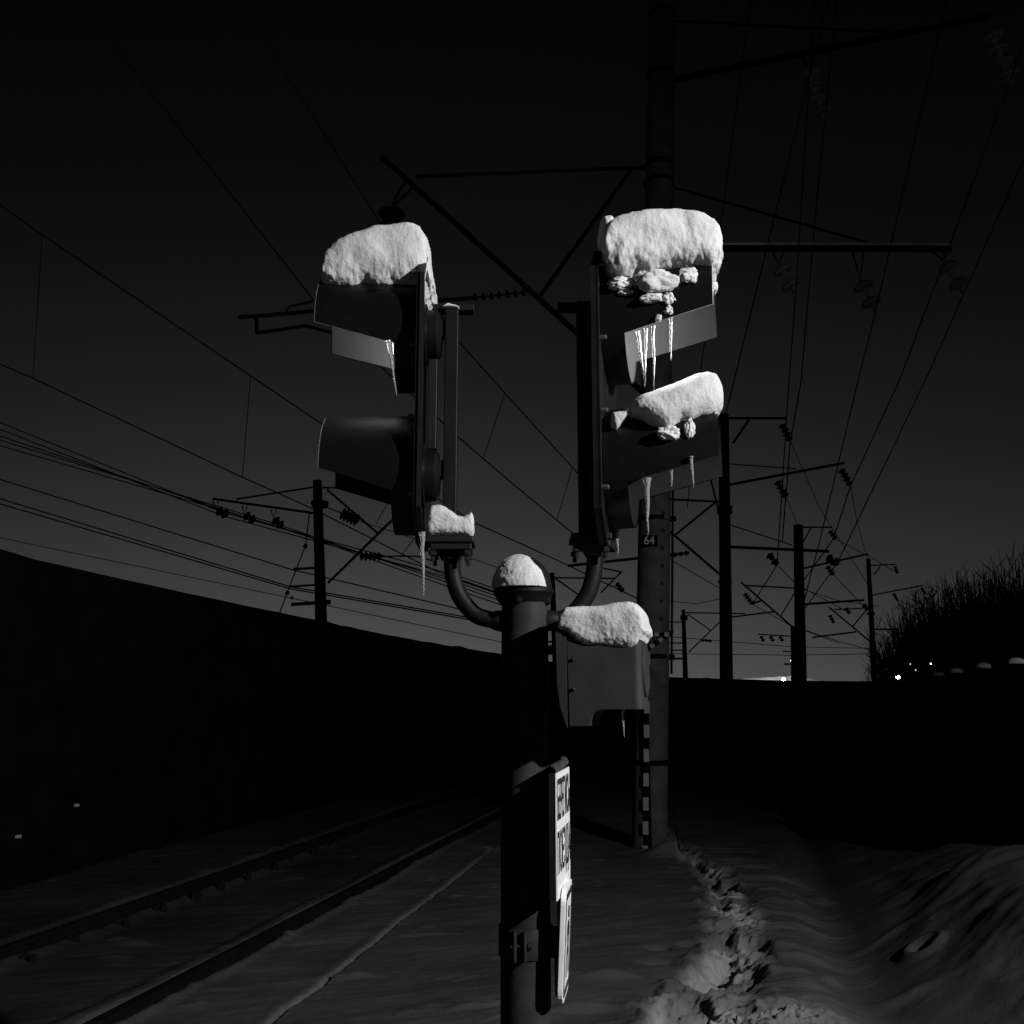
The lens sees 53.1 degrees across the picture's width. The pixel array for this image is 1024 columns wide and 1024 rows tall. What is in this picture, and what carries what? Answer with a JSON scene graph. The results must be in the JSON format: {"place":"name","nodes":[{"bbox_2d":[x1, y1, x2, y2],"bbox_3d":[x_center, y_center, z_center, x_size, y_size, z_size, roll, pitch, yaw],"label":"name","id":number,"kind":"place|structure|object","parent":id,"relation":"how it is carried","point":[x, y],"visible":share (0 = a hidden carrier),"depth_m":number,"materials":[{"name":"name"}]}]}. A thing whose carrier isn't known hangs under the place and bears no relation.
{"place":"outdoors","nodes":[
{"label":"outdoors","id":0,"kind":"place"},
{"bbox_2d":[0,537,500,641],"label":"overhead wire","id":1,"kind":"object","parent":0,"point":[248,589],"visible":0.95,"depth_m":53.69,"materials":[{"name":"black metal"}]},
{"bbox_2d":[0,733,1023,1023],"bbox_3d":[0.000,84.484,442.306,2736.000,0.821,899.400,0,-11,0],"label":"ground","id":2,"kind":"structure","parent":0,"point":[830,879],"depth_m":7.75,"materials":[{"name":"snow"}]},
{"bbox_2d":[212,479,430,620],"bbox_3d":[-6.806,3.685,36.548,8.245,9.884,0.654,0,-11,0],"label":"catenary mast","id":3,"kind":"object","parent":2,"relation":"on","point":[320,602],"visible":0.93,"depth_m":36.97,"materials":[{"name":"metal"}]},
{"bbox_2d":[0,479,457,608],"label":"overhead wire","id":4,"kind":"object","parent":3,"relation":"attached to","point":[225,548],"visible":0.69,"depth_m":30.33,"materials":[{"name":"black metal"}]},
{"bbox_2d":[0,498,465,617],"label":"overhead wire","id":5,"kind":"object","parent":3,"relation":"attached to","point":[231,568],"visible":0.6,"depth_m":30.75,"materials":[{"name":"black metal"}]},
{"bbox_2d":[0,503,467,619],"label":"overhead wire","id":6,"kind":"object","parent":3,"relation":"attached to","point":[233,571],"visible":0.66,"depth_m":30.96,"materials":[{"name":"black metal"}]},
{"bbox_2d":[0,429,492,591],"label":"overhead wire","id":7,"kind":"object","parent":3,"relation":"attached to","point":[222,515],"visible":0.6,"depth_m":36.54,"materials":[{"name":"black metal"}]},
{"bbox_2d":[0,422,493,588],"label":"overhead wire","id":8,"kind":"object","parent":3,"relation":"attached to","point":[221,511],"visible":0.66,"depth_m":33.61,"materials":[{"name":"black metal"}]},
{"bbox_2d":[0,436,494,595],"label":"overhead wire","id":9,"kind":"object","parent":3,"relation":"attached to","point":[228,511],"visible":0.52,"depth_m":31.69,"materials":[{"name":"black metal"}]},
{"bbox_2d":[0,440,496,599],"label":"overhead wire","id":10,"kind":"object","parent":3,"relation":"attached to","point":[230,510],"visible":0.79,"depth_m":31.06,"materials":[{"name":"black metal"}]},
{"bbox_2d":[0,445,501,605],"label":"overhead wire","id":11,"kind":"object","parent":3,"relation":"attached to","point":[236,514],"visible":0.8,"depth_m":31.53,"materials":[{"name":"black metal"}]},
{"bbox_2d":[358,520,496,567],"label":"overhead wire","id":12,"kind":"object","parent":3,"relation":"attached to","point":[414,538],"visible":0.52,"depth_m":43.89,"materials":[{"name":"black metal"}]},
{"bbox_2d":[0,735,714,961],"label":"rail","id":13,"kind":"object","parent":2,"relation":"on","point":[69,931],"visible":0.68,"depth_m":9.31,"materials":[{"name":"metal"}]},
{"bbox_2d":[83,734,761,1023],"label":"rail","id":14,"kind":"object","parent":2,"relation":"on","point":[196,973],"visible":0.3,"depth_m":7.23,"materials":[{"name":"metal"}]},
{"bbox_2d":[0,549,895,891],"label":"barrier wall","id":15,"kind":"structure","parent":2,"relation":"on","point":[134,717],"depth_m":13.01,"materials":[{"name":"concrete"}]},
{"bbox_2d":[426,301,611,1023],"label":"signal post","id":16,"kind":"object","parent":2,"relation":"on","point":[521,618],"visible":0.87,"depth_m":3.32,"materials":[{"name":"metal"}]},
{"bbox_2d":[314,257,444,551],"bbox_3d":[-0.446,-0.373,3.560,0.440,1.002,0.410,0,-11,0],"label":"traffic light","id":17,"kind":"object","parent":16,"relation":"attached to","point":[396,463],"visible":0.94,"depth_m":3.44,"materials":[{"name":"metal"}]},
{"bbox_2d":[319,222,436,309],"bbox_3d":[-0.471,-0.862,3.657,0.397,0.290,0.340,0,-11,0],"label":"snow heap","id":18,"kind":"object","parent":17,"relation":"on","point":[396,253],"visible":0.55,"depth_m":3.50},
{"bbox_2d":[380,281,392,284],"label":"snow clump","id":19,"kind":"object","parent":17,"relation":"on","point":[386,283],"visible":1,"depth_m":3.45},
{"bbox_2d":[386,340,396,395],"bbox_3d":[-0.402,-0.479,3.401,0.041,0.192,0.018,0,-11,0],"label":"icicle","id":20,"kind":"object","parent":17,"relation":"hanging from","point":[388,342],"visible":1,"depth_m":3.40,"materials":[{"name":"white"}]},
{"bbox_2d":[419,532,424,592],"bbox_3d":[-0.291,0.166,3.286,0.023,0.208,0.023,0,-11,0],"label":"icicle","id":21,"kind":"object","parent":17,"relation":"hanging from","point":[422,538],"visible":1,"depth_m":3.29,"materials":[{"name":"white"}]},
{"bbox_2d":[442,303,458,309],"bbox_3d":[-0.217,-0.724,3.626,0.062,0.021,0.060,0,-11,0],"label":"snow heap","id":22,"kind":"object","parent":16,"relation":"on","point":[449,306],"visible":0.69,"depth_m":3.60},
{"bbox_2d":[427,505,474,535],"bbox_3d":[-0.206,0.037,3.479,0.161,0.117,0.156,0,-11,0],"label":"snow heap","id":23,"kind":"object","parent":16,"relation":"on","point":[443,520],"visible":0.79,"depth_m":3.41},
{"bbox_2d":[492,554,545,587],"bbox_3d":[0.015,0.191,3.392,0.186,0.114,0.099,-4,-12,23],"label":"snow heap","id":24,"kind":"object","parent":16,"relation":"on","point":[518,570],"visible":1,"depth_m":3.36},
{"bbox_2d":[548,756,569,900],"bbox_3d":[0.132,1.007,3.307,0.074,0.410,0.355,-2,-11,9],"label":"warning sign","id":25,"kind":"object","parent":16,"relation":"attached to","point":[559,824],"visible":1,"depth_m":3.18,"materials":[{"name":"metal"}]},
{"bbox_2d":[549,879,571,1003],"bbox_3d":[0.145,1.351,3.240,0.078,0.336,0.256,-1,-11,7],"label":"pictogram sign","id":26,"kind":"object","parent":16,"relation":"attached to","point":[559,942],"visible":0.92,"depth_m":3.17,"materials":[{"name":"white metal"}]},
{"bbox_2d":[543,626,649,727],"bbox_3d":[0.248,0.523,3.246,0.368,0.313,0.221,-3,-11,16],"label":"electrical junction box","id":27,"kind":"object","parent":16,"relation":"attached to","point":[595,682],"visible":0.87,"depth_m":3.14,"materials":[{"name":"grey paint"}]},
{"bbox_2d":[558,601,652,647],"bbox_3d":[0.301,0.373,3.273,0.276,0.155,0.262,-2,-11,12],"label":"snow heap","id":28,"kind":"object","parent":27,"relation":"on","point":[623,624],"visible":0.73,"depth_m":3.15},
{"bbox_2d":[621,709,624,737],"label":"icicle","id":29,"kind":"object","parent":27,"relation":"hanging from","point":[622,712],"visible":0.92,"depth_m":3.15,"materials":[{"name":"white"}]},
{"bbox_2d":[585,250,722,551],"bbox_3d":[0.475,-0.391,3.529,0.466,1.029,0.410,-3,-11,13],"label":"traffic light","id":30,"kind":"object","parent":16,"relation":"attached to","point":[626,456],"visible":0.83,"depth_m":3.42,"materials":[{"name":"metal"}]},
{"bbox_2d":[597,215,613,250],"bbox_3d":[0.329,-0.971,3.592,0.053,0.060,0.244,0,-11,0],"label":"snow heap","id":31,"kind":"object","parent":30,"relation":"on","point":[606,221],"visible":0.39,"depth_m":3.51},
{"bbox_2d":[615,539,618,553],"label":"icicle","id":32,"kind":"object","parent":30,"relation":"hanging from","point":[617,542],"visible":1,"depth_m":3.29,"materials":[{"name":"white"}]},
{"bbox_2d":[607,276,632,290],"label":"snow clump","id":33,"kind":"object","parent":30,"relation":"on","point":[618,283],"visible":0.98,"depth_m":3.44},
{"bbox_2d":[610,409,629,429],"bbox_3d":[0.358,-0.301,3.401,0.062,0.071,0.101,0,-11,0],"label":"snow clump","id":34,"kind":"object","parent":30,"relation":"on","point":[618,418],"visible":0.94,"depth_m":3.36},
{"bbox_2d":[617,288,633,295],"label":"snow clump","id":35,"kind":"object","parent":30,"relation":"on","point":[625,292],"visible":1,"depth_m":3.44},
{"bbox_2d":[636,330,644,385],"bbox_3d":[0.426,-0.510,3.401,0.027,0.192,0.015,0,-11,0],"label":"icicle","id":36,"kind":"object","parent":30,"relation":"hanging from","point":[639,341],"visible":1,"depth_m":3.40,"materials":[{"name":"white"}]},
{"bbox_2d":[634,270,647,280],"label":"snow clump","id":37,"kind":"object","parent":30,"relation":"on","point":[637,276],"visible":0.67,"depth_m":3.42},
{"bbox_2d":[644,328,647,384],"bbox_3d":[0.447,-0.513,3.396,0.014,0.202,0.014,-10,-15,44],"label":"icicle","id":38,"kind":"object","parent":30,"relation":"hanging from","point":[646,334],"visible":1,"depth_m":3.40,"materials":[{"name":"white"}]},
{"bbox_2d":[642,477,650,535],"bbox_3d":[0.435,-0.017,3.283,0.030,0.188,0.031,0,-11,0],"label":"icicle","id":39,"kind":"object","parent":30,"relation":"hanging from","point":[646,481],"visible":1,"depth_m":3.28,"materials":[{"name":"white"}]},
{"bbox_2d":[639,293,663,303],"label":"snow clump","id":40,"kind":"object","parent":30,"relation":"on","point":[648,298],"visible":1,"depth_m":3.40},
{"bbox_2d":[651,325,654,386],"bbox_3d":[0.470,-0.509,3.385,0.015,0.225,0.015,0,-11,0],"label":"icicle","id":41,"kind":"object","parent":30,"relation":"hanging from","point":[653,339],"visible":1,"depth_m":3.39,"materials":[{"name":"white"}]},
{"bbox_2d":[655,314,661,321],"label":"snow clump","id":42,"kind":"object","parent":30,"relation":"on","point":[658,318],"visible":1,"depth_m":3.39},
{"bbox_2d":[636,268,681,292],"bbox_3d":[0.491,-0.770,3.419,0.153,0.089,0.062,0,-11,0],"label":"snow clump","id":43,"kind":"object","parent":30,"relation":"on","point":[651,280],"visible":1,"depth_m":3.40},
{"bbox_2d":[601,208,723,282],"bbox_3d":[0.516,-0.893,3.602,0.419,0.274,0.382,0,-11,0],"label":"snow heap","id":44,"kind":"object","parent":30,"relation":"on","point":[634,243],"visible":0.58,"depth_m":3.43,"materials":[{"name":"snow"}]},
{"bbox_2d":[713,282,717,294],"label":"snow clump","id":45,"kind":"object","parent":44,"relation":"attached to","point":[715,286],"visible":0.64,"depth_m":3.53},
{"bbox_2d":[656,425,679,439],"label":"snow clump","id":46,"kind":"object","parent":30,"relation":"on","point":[668,432],"visible":1,"depth_m":3.30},
{"bbox_2d":[663,305,672,314],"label":"snow clump","id":47,"kind":"object","parent":30,"relation":"on","point":[669,310],"visible":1,"depth_m":3.39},
{"bbox_2d":[663,292,675,304],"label":"snow clump","id":48,"kind":"object","parent":30,"relation":"on","point":[669,298],"visible":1,"depth_m":3.39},
{"bbox_2d":[669,317,672,357],"bbox_3d":[0.526,-0.571,3.376,0.014,0.148,0.014,0,-11,0],"label":"icicle","id":49,"kind":"object","parent":30,"relation":"hanging from","point":[670,319],"visible":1,"depth_m":3.38,"materials":[{"name":"white"}]},
{"bbox_2d":[670,470,672,486],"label":"icicle","id":50,"kind":"object","parent":30,"relation":"hanging from","point":[671,473],"visible":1,"depth_m":3.28,"materials":[{"name":"white"}]},
{"bbox_2d":[628,372,722,427],"bbox_3d":[0.544,-0.338,3.491,0.319,0.263,0.361,0,-11,0],"label":"snow heap","id":51,"kind":"object","parent":30,"relation":"on","point":[696,395],"visible":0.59,"depth_m":3.33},
{"bbox_2d":[678,267,697,283],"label":"snow clump","id":52,"kind":"object","parent":30,"relation":"on","point":[688,275],"visible":1,"depth_m":3.40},
{"bbox_2d":[684,417,695,438],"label":"snow clump","id":53,"kind":"object","parent":30,"relation":"on","point":[689,427],"visible":1,"depth_m":3.30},
{"bbox_2d":[688,456,693,486],"bbox_3d":[0.573,-0.128,3.273,0.018,0.103,0.018,0,-11,0],"label":"icicle","id":54,"kind":"object","parent":30,"relation":"hanging from","point":[691,464],"visible":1,"depth_m":3.27,"materials":[{"name":"white"}]},
{"bbox_2d":[549,568,624,661],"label":"catenary mast","id":55,"kind":"object","parent":2,"relation":"on","point":[553,604],"visible":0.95,"depth_m":62.13,"materials":[{"name":"metal"}]},
{"bbox_2d":[238,0,1018,849],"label":"catenary mast","id":56,"kind":"object","parent":2,"relation":"on","point":[652,760],"visible":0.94,"depth_m":12.99,"materials":[{"name":"metal"}]},
{"bbox_2d":[78,0,313,299],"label":"overhead wire","id":57,"kind":"object","parent":56,"relation":"attached to","point":[193,146],"visible":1,"depth_m":9.35,"materials":[{"name":"black metal"}]},
{"bbox_2d":[0,364,492,590],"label":"overhead wire","id":58,"kind":"object","parent":56,"relation":"attached to","point":[236,474],"visible":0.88,"depth_m":20.34,"materials":[{"name":"black metal"}]},
{"bbox_2d":[240,0,381,224],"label":"overhead wire","id":59,"kind":"object","parent":56,"relation":"attached to","point":[308,109],"visible":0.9,"depth_m":10.46,"materials":[{"name":"black metal"}]},
{"bbox_2d":[0,204,636,598],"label":"overhead wire","id":60,"kind":"object","parent":56,"relation":"attached to","point":[250,382],"visible":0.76,"depth_m":18.27,"materials":[{"name":"black metal"}]},
{"bbox_2d":[381,367,572,532],"bbox_3d":[-0.142,-0.713,23.173,0.337,0.996,21.162,-2,-11,11],"label":"overhead wire","id":61,"kind":"object","parent":56,"relation":"attached to","point":[495,468],"visible":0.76,"depth_m":23.40,"materials":[{"name":"black metal"}]},
{"bbox_2d":[441,315,577,519],"bbox_3d":[-0.159,-1.933,21.924,0.802,1.686,18.132,-2,-11,11],"label":"overhead wire","id":62,"kind":"object","parent":56,"relation":"attached to","point":[524,415],"visible":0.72,"depth_m":22.47,"materials":[{"name":"black metal"}]},
{"bbox_2d":[687,0,750,507],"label":"overhead wire","id":63,"kind":"object","parent":56,"relation":"attached to","point":[729,160],"visible":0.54,"depth_m":11.85,"materials":[{"name":"black metal"}]},
{"bbox_2d":[752,0,814,604],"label":"overhead wire","id":64,"kind":"object","parent":56,"relation":"attached to","point":[795,298],"visible":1,"depth_m":13.24,"materials":[{"name":"black metal"}]},
{"bbox_2d":[782,0,836,540],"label":"overhead wire","id":65,"kind":"object","parent":56,"relation":"attached to","point":[810,271],"visible":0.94,"depth_m":18.39,"materials":[{"name":"black metal"}]},
{"bbox_2d":[723,242,948,244],"bbox_3d":[4.123,-3.418,13.083,2.900,0.061,0.056,0,-11,0],"label":"snow strip","id":66,"kind":"object","parent":56,"relation":"on","point":[791,243],"visible":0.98,"depth_m":13.06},
{"bbox_2d":[804,0,946,599],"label":"overhead wire","id":67,"kind":"object","parent":56,"relation":"attached to","point":[880,288],"visible":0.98,"depth_m":12.13,"materials":[{"name":"black metal"}]},
{"bbox_2d":[801,158,1023,613],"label":"overhead wire","id":68,"kind":"object","parent":56,"relation":"hanging from","point":[919,391],"visible":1,"depth_m":17.17,"materials":[{"name":"black metal"}]},
{"bbox_2d":[804,43,1023,579],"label":"overhead wire","id":69,"kind":"object","parent":56,"relation":"attached to","point":[922,317],"visible":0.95,"depth_m":21.05,"materials":[{"name":"black metal"}]},
{"bbox_2d":[670,609,744,677],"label":"catenary mast","id":70,"kind":"object","parent":2,"relation":"on","point":[683,617],"visible":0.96,"depth_m":87.41,"materials":[{"name":"metal"}]},
{"bbox_2d":[670,599,717,603],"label":"overhead wire","id":71,"kind":"object","parent":70,"relation":"attached to","point":[695,603],"visible":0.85,"depth_m":88.06,"materials":[{"name":"black metal"}]},
{"bbox_2d":[675,637,869,648],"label":"overhead wire","id":72,"kind":"object","parent":70,"relation":"attached to","point":[773,645],"visible":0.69,"depth_m":93.22,"materials":[{"name":"black metal"}]},
{"bbox_2d":[670,413,852,766],"bbox_3d":[6.888,2.079,28.099,5.318,9.899,0.426,0,-11,0],"label":"catenary mast","id":73,"kind":"object","parent":2,"relation":"on","point":[724,510],"visible":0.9,"depth_m":28.19,"materials":[{"name":"metal"}]},
{"bbox_2d":[724,0,828,417],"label":"overhead wire","id":74,"kind":"object","parent":73,"relation":"attached to","point":[775,211],"visible":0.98,"depth_m":12.92,"materials":[{"name":"black metal"}]},
{"bbox_2d":[778,565,841,608],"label":"overhead wire","id":75,"kind":"object","parent":73,"relation":"attached to","point":[806,589],"visible":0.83,"depth_m":49.93,"materials":[{"name":"black metal"}]},
{"bbox_2d":[791,443,866,582],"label":"overhead wire","id":76,"kind":"object","parent":73,"relation":"attached to","point":[824,515],"visible":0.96,"depth_m":42.01,"materials":[{"name":"black metal"}]},
{"bbox_2d":[783,627,794,680],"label":"catenary mast","id":77,"kind":"object","parent":2,"relation":"on","point":[792,663],"visible":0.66,"depth_m":69.26,"materials":[{"name":"metal"}]},
{"bbox_2d":[732,524,868,741],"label":"catenary mast","id":78,"kind":"object","parent":2,"relation":"on","point":[801,712],"visible":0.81,"depth_m":45.79,"materials":[{"name":"metal"}]},
{"bbox_2d":[670,559,718,587],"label":"overhead wire","id":79,"kind":"object","parent":78,"relation":"attached to","point":[695,574],"visible":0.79,"depth_m":48.44,"materials":[{"name":"black metal"}]},
{"bbox_2d":[754,605,839,643],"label":"overhead wire","id":80,"kind":"object","parent":78,"relation":"attached to","point":[793,626],"visible":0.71,"depth_m":66.21,"materials":[{"name":"black metal"}]},
{"bbox_2d":[807,590,874,605],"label":"overhead wire","id":81,"kind":"object","parent":78,"relation":"attached to","point":[835,599],"visible":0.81,"depth_m":56.51,"materials":[{"name":"black metal"}]},
{"bbox_2d":[812,559,925,734],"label":"catenary mast","id":82,"kind":"object","parent":2,"relation":"on","point":[870,612],"visible":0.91,"depth_m":55.86,"materials":[{"name":"metal"}]},
{"bbox_2d":[806,630,869,649],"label":"overhead wire","id":83,"kind":"object","parent":82,"relation":"attached to","point":[838,641],"visible":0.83,"depth_m":68.90,"materials":[{"name":"black metal"}]},
{"bbox_2d":[851,489,867,558],"bbox_3d":[14.481,0.919,42.584,0.160,1.915,29.784,-4,-11,20],"label":"overhead wire","id":84,"kind":"object","parent":82,"relation":"attached to","point":[856,521],"visible":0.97,"depth_m":39.79,"materials":[{"name":"black metal"}]},
{"bbox_2d":[836,539,895,571],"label":"overhead wire","id":85,"kind":"object","parent":82,"relation":"attached to","point":[868,556],"visible":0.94,"depth_m":54.64,"materials":[{"name":"black metal"}]},
{"bbox_2d":[857,639,906,747],"bbox_3d":[14.658,6.930,39.397,2.384,4.239,2.084,0,-11,0],"label":"bare bush","id":86,"kind":"object","parent":2,"relation":"on","point":[892,740],"visible":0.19,"depth_m":39.20,"materials":[{"name":"black plant"}]},
{"bbox_2d":[864,616,910,746],"bbox_3d":[13.843,5.926,35.590,3.354,4.813,3.197,0,-11,0],"label":"bare bush","id":87,"kind":"object","parent":2,"relation":"on","point":[889,706],"visible":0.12,"depth_m":35.38,"materials":[{"name":"black plant"}]},
{"bbox_2d":[866,624,929,726],"bbox_3d":[14.792,5.945,35.482,4.954,4.751,4.513,0,-11,0],"label":"bare bush","id":88,"kind":"object","parent":2,"relation":"on","point":[886,684],"visible":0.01,"depth_m":35.45,"materials":[{"name":"black plant"}]},
{"bbox_2d":[896,670,910,757],"bbox_3d":[11.887,6.174,31.018,0.356,2.716,0.107,2,-11,-11],"label":"street lamp","id":89,"kind":"object","parent":2,"relation":"on","point":[907,720],"visible":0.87,"depth_m":30.98,"materials":[{"name":"metal"}]},
{"bbox_2d":[862,586,959,739],"bbox_3d":[13.341,5.061,32.650,3.701,5.427,3.657,9,-14,-38],"label":"bare bush","id":90,"kind":"object","parent":2,"relation":"on","point":[887,679],"visible":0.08,"depth_m":32.88,"materials":[{"name":"black plant"}]},
{"bbox_2d":[909,657,921,677],"bbox_3d":[10.918,5.382,27.506,0.322,2.976,0.100,2,-11,-11],"label":"street lamp","id":91,"kind":"object","parent":2,"relation":"on","point":[918,667],"visible":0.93,"depth_m":27.71,"materials":[{"name":"metal"}]},
{"bbox_2d":[914,662,926,681],"bbox_3d":[10.663,5.293,26.505,0.322,2.781,0.100,2,-11,-11],"label":"street lamp","id":92,"kind":"object","parent":2,"relation":"on","point":[924,670],"visible":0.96,"depth_m":26.71,"materials":[{"name":"metal"}]},
{"bbox_2d":[876,574,978,716],"bbox_3d":[13.095,4.623,30.649,4.090,5.548,3.762,0,-11,0],"label":"bare bush","id":93,"kind":"object","parent":2,"relation":"on","point":[907,676],"visible":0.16,"depth_m":30.97,"materials":[{"name":"black plant"}]},
{"bbox_2d":[929,656,942,676],"bbox_3d":[10.668,5.046,25.534,0.322,2.908,0.100,2,-11,-11],"label":"street lamp","id":94,"kind":"object","parent":2,"relation":"on","point":[940,668],"visible":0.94,"depth_m":25.75,"materials":[{"name":"metal"}]},
{"bbox_2d":[887,561,1016,683],"bbox_3d":[13.257,4.314,29.803,4.007,5.852,3.978,7,-12,-31],"label":"bare bush","id":95,"kind":"object","parent":2,"relation":"on","point":[929,671],"visible":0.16,"depth_m":29.79,"materials":[{"name":"black plant"}]},
{"bbox_2d":[906,567,1022,681],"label":"bare bush","id":96,"kind":"object","parent":2,"relation":"on","point":[943,654],"visible":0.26,"depth_m":28.65,"materials":[{"name":"black plant"}]},
{"bbox_2d":[930,550,1023,677],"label":"bare bush","id":97,"kind":"object","parent":2,"relation":"on","point":[964,628],"visible":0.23,"depth_m":27.56,"materials":[{"name":"black plant"}]},
{"bbox_2d":[945,540,1023,676],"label":"bare bush","id":98,"kind":"object","parent":2,"relation":"on","point":[1004,652],"visible":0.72,"depth_m":26.42,"materials":[{"name":"black plant"}]},
{"bbox_3d":[5.340,3.053,12.161,0.236,2.288,8.946,-3,-11,13],"label":"boundary fence","id":99,"kind":"object","parent":2,"relation":"on","visible":0},
{"bbox_2d":[932,671,943,675],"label":"snow heap","id":100,"kind":"object","parent":99,"relation":"on","point":[937,673],"visible":1,"depth_m":13.29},
{"bbox_2d":[949,668,962,673],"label":"snow heap","id":101,"kind":"object","parent":99,"relation":"on","point":[955,670],"visible":1,"depth_m":11.81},
{"bbox_2d":[976,662,990,668],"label":"snow heap","id":102,"kind":"object","parent":99,"relation":"on","point":[983,665],"visible":1,"depth_m":10.45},
{"bbox_2d":[1008,657,1023,663],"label":"snow heap","id":103,"kind":"object","parent":99,"relation":"on","point":[1015,660],"visible":1,"depth_m":9.16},
{"bbox_2d":[0,0,1023,680],"label":"sky","id":104,"kind":"structure","parent":0,"point":[90,159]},
{"bbox_2d":[669,653,880,655],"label":"overhead wire","id":105,"kind":"object","parent":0,"point":[764,654],"visible":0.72,"depth_m":94.19,"materials":[{"name":"black metal"}]},
{"bbox_2d":[744,676,822,680],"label":"snow hill","id":106,"kind":"structure","parent":0,"point":[779,678],"depth_m":78.91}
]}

